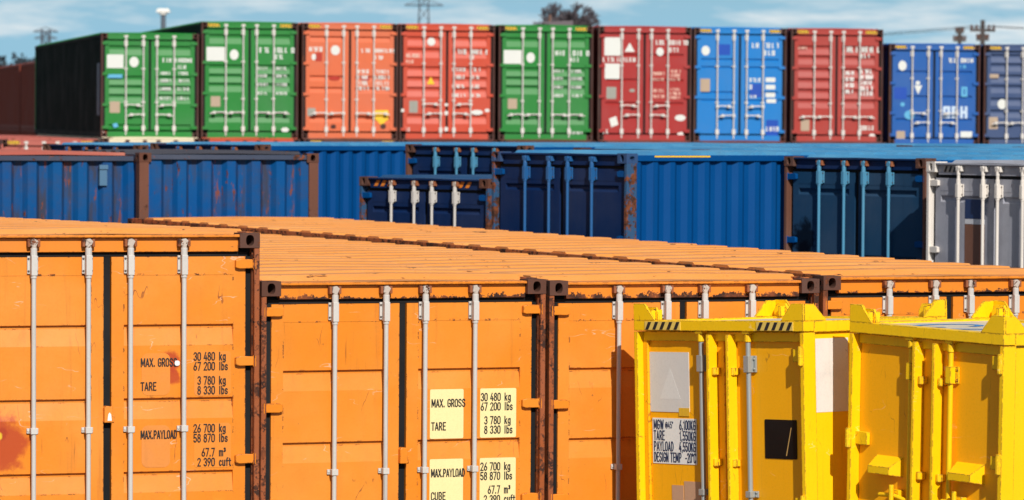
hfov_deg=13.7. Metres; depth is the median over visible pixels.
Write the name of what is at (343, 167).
blue container
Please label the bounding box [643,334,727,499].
door leaf
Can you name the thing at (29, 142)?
container
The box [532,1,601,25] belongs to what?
bare tree
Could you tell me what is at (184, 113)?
door leaf
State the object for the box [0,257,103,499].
door leaf
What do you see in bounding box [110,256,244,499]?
door leaf
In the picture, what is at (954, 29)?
overhead wire
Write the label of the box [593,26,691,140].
stacked container
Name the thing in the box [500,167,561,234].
door leaf
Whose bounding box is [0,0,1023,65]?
sky
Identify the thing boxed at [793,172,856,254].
door leaf
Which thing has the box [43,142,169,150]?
blue container
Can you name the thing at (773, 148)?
blue container
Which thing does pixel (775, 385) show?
door leaf
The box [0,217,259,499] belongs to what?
orange container
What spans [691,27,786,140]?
stacked container
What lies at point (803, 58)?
door leaf
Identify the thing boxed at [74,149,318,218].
blue container
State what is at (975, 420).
door leaf
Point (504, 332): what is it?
door leaf
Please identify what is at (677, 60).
door leaf
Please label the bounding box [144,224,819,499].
orange container
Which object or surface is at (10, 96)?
distant container
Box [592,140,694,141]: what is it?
container
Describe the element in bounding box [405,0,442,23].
lattice tower
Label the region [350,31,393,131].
door leaf
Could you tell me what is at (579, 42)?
door leaf
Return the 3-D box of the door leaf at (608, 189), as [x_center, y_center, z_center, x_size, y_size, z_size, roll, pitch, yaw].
[0.976,0.318,50.587,0.055,2.565,1.085,-1,2,-41]
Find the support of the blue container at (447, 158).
on the ground
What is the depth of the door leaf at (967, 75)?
110.31 m
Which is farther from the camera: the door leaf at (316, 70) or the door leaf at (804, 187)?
the door leaf at (316, 70)
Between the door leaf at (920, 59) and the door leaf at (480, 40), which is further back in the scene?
the door leaf at (920, 59)
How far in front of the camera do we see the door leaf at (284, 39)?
106.92 m
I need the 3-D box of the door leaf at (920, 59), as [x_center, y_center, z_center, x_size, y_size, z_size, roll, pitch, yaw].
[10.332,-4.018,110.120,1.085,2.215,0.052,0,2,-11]
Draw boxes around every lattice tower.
[34,27,57,43]
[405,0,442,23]
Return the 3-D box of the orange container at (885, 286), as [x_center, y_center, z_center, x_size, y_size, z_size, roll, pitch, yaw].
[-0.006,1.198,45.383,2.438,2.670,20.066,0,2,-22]
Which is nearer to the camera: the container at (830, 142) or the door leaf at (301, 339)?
the door leaf at (301, 339)
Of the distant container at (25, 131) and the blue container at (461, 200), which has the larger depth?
the distant container at (25, 131)
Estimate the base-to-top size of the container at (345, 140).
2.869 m
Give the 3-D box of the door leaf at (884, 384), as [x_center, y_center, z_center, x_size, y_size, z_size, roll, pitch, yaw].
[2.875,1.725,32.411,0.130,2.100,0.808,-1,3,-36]
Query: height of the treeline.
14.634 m
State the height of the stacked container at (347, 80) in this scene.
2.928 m
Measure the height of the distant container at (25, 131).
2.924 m
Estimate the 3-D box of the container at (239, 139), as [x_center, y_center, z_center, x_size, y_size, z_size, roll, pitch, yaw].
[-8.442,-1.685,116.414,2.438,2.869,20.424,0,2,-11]
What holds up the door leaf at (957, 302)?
in the orange container at (885, 286)
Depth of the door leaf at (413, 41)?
107.68 m
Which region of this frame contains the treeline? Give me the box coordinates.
[0,52,34,66]
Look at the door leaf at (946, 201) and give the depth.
48.64 m
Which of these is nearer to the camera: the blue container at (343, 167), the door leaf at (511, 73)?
the blue container at (343, 167)
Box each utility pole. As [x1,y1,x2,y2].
[953,27,965,43]
[970,20,994,43]
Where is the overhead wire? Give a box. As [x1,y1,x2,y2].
[883,26,1023,34]
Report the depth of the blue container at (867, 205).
50.73 m
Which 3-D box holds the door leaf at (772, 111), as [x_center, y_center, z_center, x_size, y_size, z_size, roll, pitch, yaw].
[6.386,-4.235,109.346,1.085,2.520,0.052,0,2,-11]
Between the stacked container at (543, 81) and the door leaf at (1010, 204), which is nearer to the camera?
the door leaf at (1010, 204)
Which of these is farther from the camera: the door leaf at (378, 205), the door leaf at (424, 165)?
the door leaf at (424, 165)
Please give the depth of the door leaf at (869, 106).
109.83 m
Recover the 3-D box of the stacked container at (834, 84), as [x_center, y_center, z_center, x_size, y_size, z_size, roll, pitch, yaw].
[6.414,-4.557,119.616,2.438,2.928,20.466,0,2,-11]
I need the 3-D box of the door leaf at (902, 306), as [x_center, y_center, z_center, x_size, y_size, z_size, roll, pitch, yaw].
[3.161,1.525,36.010,1.085,2.255,0.055,0,2,-22]
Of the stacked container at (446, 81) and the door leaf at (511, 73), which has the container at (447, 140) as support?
the stacked container at (446, 81)
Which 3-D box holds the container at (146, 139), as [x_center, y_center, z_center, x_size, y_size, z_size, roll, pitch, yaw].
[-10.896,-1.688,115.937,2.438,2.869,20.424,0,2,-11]
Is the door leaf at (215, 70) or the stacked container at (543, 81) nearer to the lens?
the door leaf at (215, 70)
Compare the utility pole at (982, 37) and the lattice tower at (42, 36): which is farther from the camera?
the lattice tower at (42, 36)
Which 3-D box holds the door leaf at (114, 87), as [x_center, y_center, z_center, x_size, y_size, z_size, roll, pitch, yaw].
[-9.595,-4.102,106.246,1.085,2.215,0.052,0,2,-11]
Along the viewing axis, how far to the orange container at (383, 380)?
34.36 m
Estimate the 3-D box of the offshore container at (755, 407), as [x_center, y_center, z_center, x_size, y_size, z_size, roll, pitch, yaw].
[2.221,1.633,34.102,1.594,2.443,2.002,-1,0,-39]
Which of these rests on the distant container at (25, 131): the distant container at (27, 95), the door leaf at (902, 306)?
the distant container at (27, 95)
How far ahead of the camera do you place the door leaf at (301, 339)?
34.12 m
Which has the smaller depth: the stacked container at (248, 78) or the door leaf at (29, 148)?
the door leaf at (29, 148)
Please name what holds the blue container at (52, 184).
on the ground
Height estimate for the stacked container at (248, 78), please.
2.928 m
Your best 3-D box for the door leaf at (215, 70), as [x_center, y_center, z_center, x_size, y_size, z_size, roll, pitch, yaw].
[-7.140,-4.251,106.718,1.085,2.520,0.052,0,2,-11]
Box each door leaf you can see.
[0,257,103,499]
[5,147,41,149]
[105,41,148,129]
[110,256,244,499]
[151,41,194,129]
[205,29,247,130]
[250,30,293,130]
[269,303,398,499]
[305,30,348,130]
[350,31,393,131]
[368,191,425,224]
[403,32,445,131]
[404,302,531,499]
[413,157,466,174]
[427,192,485,229]
[447,32,490,131]
[469,158,491,174]
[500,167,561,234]
[502,33,544,131]
[546,33,588,132]
[556,302,679,499]
[563,168,623,238]
[601,34,643,132]
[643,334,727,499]
[645,34,686,132]
[685,301,804,318]
[697,35,738,133]
[725,335,801,499]
[740,35,781,133]
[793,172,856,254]
[794,36,835,133]
[830,297,945,315]
[837,36,878,134]
[858,173,922,259]
[859,341,931,499]
[892,51,932,136]
[929,343,998,499]
[934,52,975,137]
[935,178,995,264]
[950,296,1023,319]
[986,52,1023,137]
[998,179,1023,267]
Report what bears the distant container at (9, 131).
on the ground
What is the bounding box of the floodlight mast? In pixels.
[156,8,170,28]
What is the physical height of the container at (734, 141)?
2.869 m
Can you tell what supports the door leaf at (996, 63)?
in the stacked container at (1001, 93)
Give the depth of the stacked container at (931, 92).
110.21 m
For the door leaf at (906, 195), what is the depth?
50.21 m
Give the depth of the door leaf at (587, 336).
34.98 m
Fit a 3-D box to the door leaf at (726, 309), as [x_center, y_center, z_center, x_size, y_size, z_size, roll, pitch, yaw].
[1.932,1.543,35.518,1.085,2.232,0.055,0,2,-22]
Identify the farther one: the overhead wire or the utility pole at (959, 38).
the utility pole at (959, 38)
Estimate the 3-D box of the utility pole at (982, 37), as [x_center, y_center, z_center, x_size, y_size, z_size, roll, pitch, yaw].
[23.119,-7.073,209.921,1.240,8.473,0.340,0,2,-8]
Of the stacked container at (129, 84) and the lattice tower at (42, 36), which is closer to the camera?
the stacked container at (129, 84)
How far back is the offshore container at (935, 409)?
32.01 m
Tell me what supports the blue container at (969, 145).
on the ground
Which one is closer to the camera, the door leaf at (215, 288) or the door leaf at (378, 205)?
the door leaf at (215, 288)
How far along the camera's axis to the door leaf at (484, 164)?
61.00 m
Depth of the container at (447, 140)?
107.51 m
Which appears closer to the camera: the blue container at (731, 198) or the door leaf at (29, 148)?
the blue container at (731, 198)
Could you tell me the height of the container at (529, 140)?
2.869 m
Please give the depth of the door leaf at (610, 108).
108.66 m
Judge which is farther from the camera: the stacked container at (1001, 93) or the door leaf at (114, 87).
the stacked container at (1001, 93)
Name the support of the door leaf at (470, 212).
in the blue container at (461, 200)
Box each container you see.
[0,64,19,127]
[0,127,21,134]
[0,135,99,149]
[0,149,134,222]
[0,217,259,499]
[20,62,34,128]
[20,128,106,135]
[35,32,198,137]
[36,134,200,141]
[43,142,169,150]
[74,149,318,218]
[127,216,1023,319]
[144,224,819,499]
[146,21,297,137]
[150,142,700,219]
[199,137,299,141]
[259,249,545,499]
[297,138,399,141]
[298,23,397,138]
[359,174,491,229]
[397,139,497,141]
[398,24,494,138]
[405,143,948,174]
[491,150,1023,249]
[494,25,592,139]
[494,139,595,141]
[573,146,1023,149]
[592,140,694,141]
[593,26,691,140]
[633,299,946,499]
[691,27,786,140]
[691,140,789,142]
[784,154,1023,259]
[785,141,881,142]
[786,28,882,141]
[845,300,1023,499]
[882,43,980,143]
[896,144,1023,146]
[926,160,1023,267]
[979,44,1023,143]
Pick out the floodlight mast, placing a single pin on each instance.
(163, 12)
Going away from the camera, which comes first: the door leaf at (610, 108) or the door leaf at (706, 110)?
the door leaf at (610, 108)
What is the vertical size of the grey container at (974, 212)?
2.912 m

